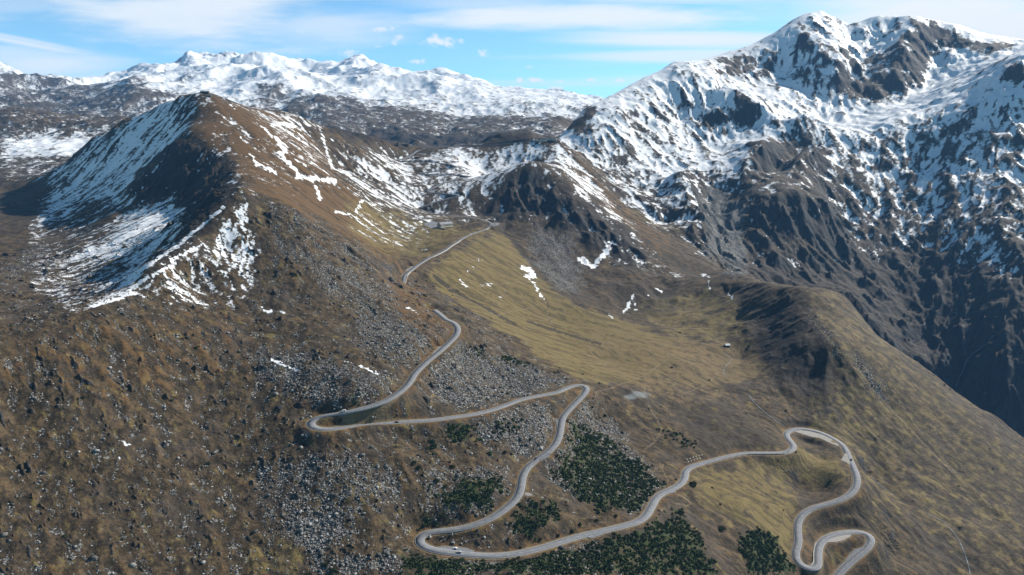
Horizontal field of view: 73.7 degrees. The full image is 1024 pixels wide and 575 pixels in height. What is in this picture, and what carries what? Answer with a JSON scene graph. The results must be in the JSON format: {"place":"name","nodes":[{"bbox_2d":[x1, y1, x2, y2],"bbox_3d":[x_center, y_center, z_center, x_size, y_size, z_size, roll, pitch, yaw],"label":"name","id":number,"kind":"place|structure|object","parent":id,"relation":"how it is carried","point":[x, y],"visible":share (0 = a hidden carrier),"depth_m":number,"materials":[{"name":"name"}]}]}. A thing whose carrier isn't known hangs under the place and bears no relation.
{"place":"outdoors","nodes":[
{"label":"outdoors","id":0,"kind":"place"},
{"bbox_2d":[0,50,605,146],"bbox_3d":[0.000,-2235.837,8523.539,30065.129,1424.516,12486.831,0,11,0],"label":"mountain range","id":1,"kind":"structure","parent":0,"point":[434,107],"depth_m":5304.68,"materials":[{"name":"white snow"}]},
{"bbox_2d":[424,221,437,227],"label":"building","id":2,"kind":"structure","parent":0,"point":[432,224],"depth_m":1651.54,"materials":[{"name":"paint"}]},
{"bbox_2d":[401,206,491,282],"bbox_3d":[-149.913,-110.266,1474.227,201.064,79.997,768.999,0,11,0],"label":"road","id":3,"kind":"structure","parent":0,"point":[404,276],"depth_m":1418.70,"materials":[{"name":"grey asphalt"}]},
{"bbox_2d":[395,140,551,206],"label":"road","id":4,"kind":"structure","parent":0,"point":[435,186],"depth_m":2056.41,"materials":[{"name":"grey asphalt"}]},
{"bbox_2d":[529,138,556,141],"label":"viewpoint wall","id":5,"kind":"structure","parent":4,"relation":"on","point":[546,139],"depth_m":2290.56,"materials":[{"name":"stone"}]},
{"bbox_2d":[0,92,1023,574],"bbox_3d":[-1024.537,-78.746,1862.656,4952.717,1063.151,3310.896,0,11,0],"label":"terrain","id":6,"kind":"structure","parent":0,"point":[574,266],"depth_m":899.56,"materials":[{"name":"brown plant"}]},
{"bbox_2d":[328,567,335,574],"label":"dwarf pine","id":7,"kind":"object","parent":6,"relation":"on","point":[331,571],"visible":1,"depth_m":546.86,"materials":[{"name":"green plant"}]},
{"bbox_2d":[0,182,885,574],"bbox_3d":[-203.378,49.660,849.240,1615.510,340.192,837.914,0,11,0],"label":"boulder field","id":8,"kind":"structure","parent":6,"relation":"on","point":[382,480],"depth_m":738.42,"materials":[{"name":"stone"}]},
{"bbox_2d":[437,221,452,227],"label":"mountain inn","id":9,"kind":"structure","parent":6,"relation":"on","point":[444,224],"depth_m":1642.57,"materials":[{"name":"paint"}]},
{"bbox_2d":[437,546,473,551],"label":"layby","id":10,"kind":"structure","parent":6,"relation":"on","point":[457,549],"depth_m":586.85,"materials":[{"name":"concrete"}]},
{"bbox_2d":[0,215,993,574],"bbox_3d":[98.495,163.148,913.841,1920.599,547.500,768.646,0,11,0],"label":"dwarf pine scrub","id":11,"kind":"object","parent":6,"relation":"on","point":[598,555],"visible":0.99,"depth_m":656.16,"materials":[{"name":"green plant"}]},
{"bbox_2d":[539,453,549,460],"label":"layby","id":12,"kind":"structure","parent":6,"relation":"on","point":[547,455],"depth_m":719.08,"materials":[{"name":"concrete"}]},
{"bbox_2d":[689,481,696,487],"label":"dwarf pine","id":13,"kind":"object","parent":6,"relation":"on","point":[692,483],"visible":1,"depth_m":763.17,"materials":[{"name":"green plant"}]},
{"bbox_2d":[718,525,726,531],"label":"dwarf pine","id":14,"kind":"object","parent":6,"relation":"on","point":[721,528],"visible":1,"depth_m":704.38,"materials":[{"name":"green plant"}]},
{"bbox_2d":[706,453,783,464],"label":"retaining wall","id":15,"kind":"structure","parent":6,"relation":"on","point":[743,455],"depth_m":867.18,"materials":[{"name":"stone"}]},
{"bbox_2d":[794,430,839,445],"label":"layby","id":16,"kind":"structure","parent":6,"relation":"on","point":[816,435],"depth_m":972.03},
{"bbox_2d":[828,534,850,542],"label":"layby","id":17,"kind":"structure","parent":6,"relation":"on","point":[839,538],"depth_m":771.93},
{"bbox_2d":[841,453,849,464],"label":"layby","id":18,"kind":"structure","parent":6,"relation":"on","point":[845,458],"depth_m":908.22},
{"bbox_2d":[841,548,860,564],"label":"layby","id":19,"kind":"structure","parent":6,"relation":"on","point":[852,553],"depth_m":760.71,"materials":[{"name":"concrete"}]},
{"bbox_2d":[0,0,1023,97],"label":"sky","id":20,"kind":"structure","parent":0,"point":[600,48],"materials":[{"name":"blue"}]},
{"bbox_2d":[306,310,874,574],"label":"road","id":21,"kind":"structure","parent":0,"point":[815,566],"depth_m":734.05,"materials":[{"name":"grey asphalt"}]},
{"bbox_2d":[559,11,1023,436],"bbox_3d":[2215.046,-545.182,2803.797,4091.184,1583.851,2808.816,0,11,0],"label":"mountain","id":22,"kind":"structure","parent":0,"point":[867,167],"depth_m":2461.08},
{"bbox_2d":[926,513,970,573],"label":"stream","id":23,"kind":"structure","parent":0,"point":[961,546],"depth_m":849.83,"materials":[{"name":"white liquid"}]},
{"bbox_2d":[954,216,968,350],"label":"stream","id":24,"kind":"structure","parent":0,"point":[959,284],"depth_m":2045.65,"materials":[{"name":"blue liquid"}]},
{"bbox_2d":[956,337,991,384],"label":"stream","id":25,"kind":"structure","parent":0,"point":[968,358],"depth_m":1827.56,"materials":[{"name":"blue liquid"}]}
]}

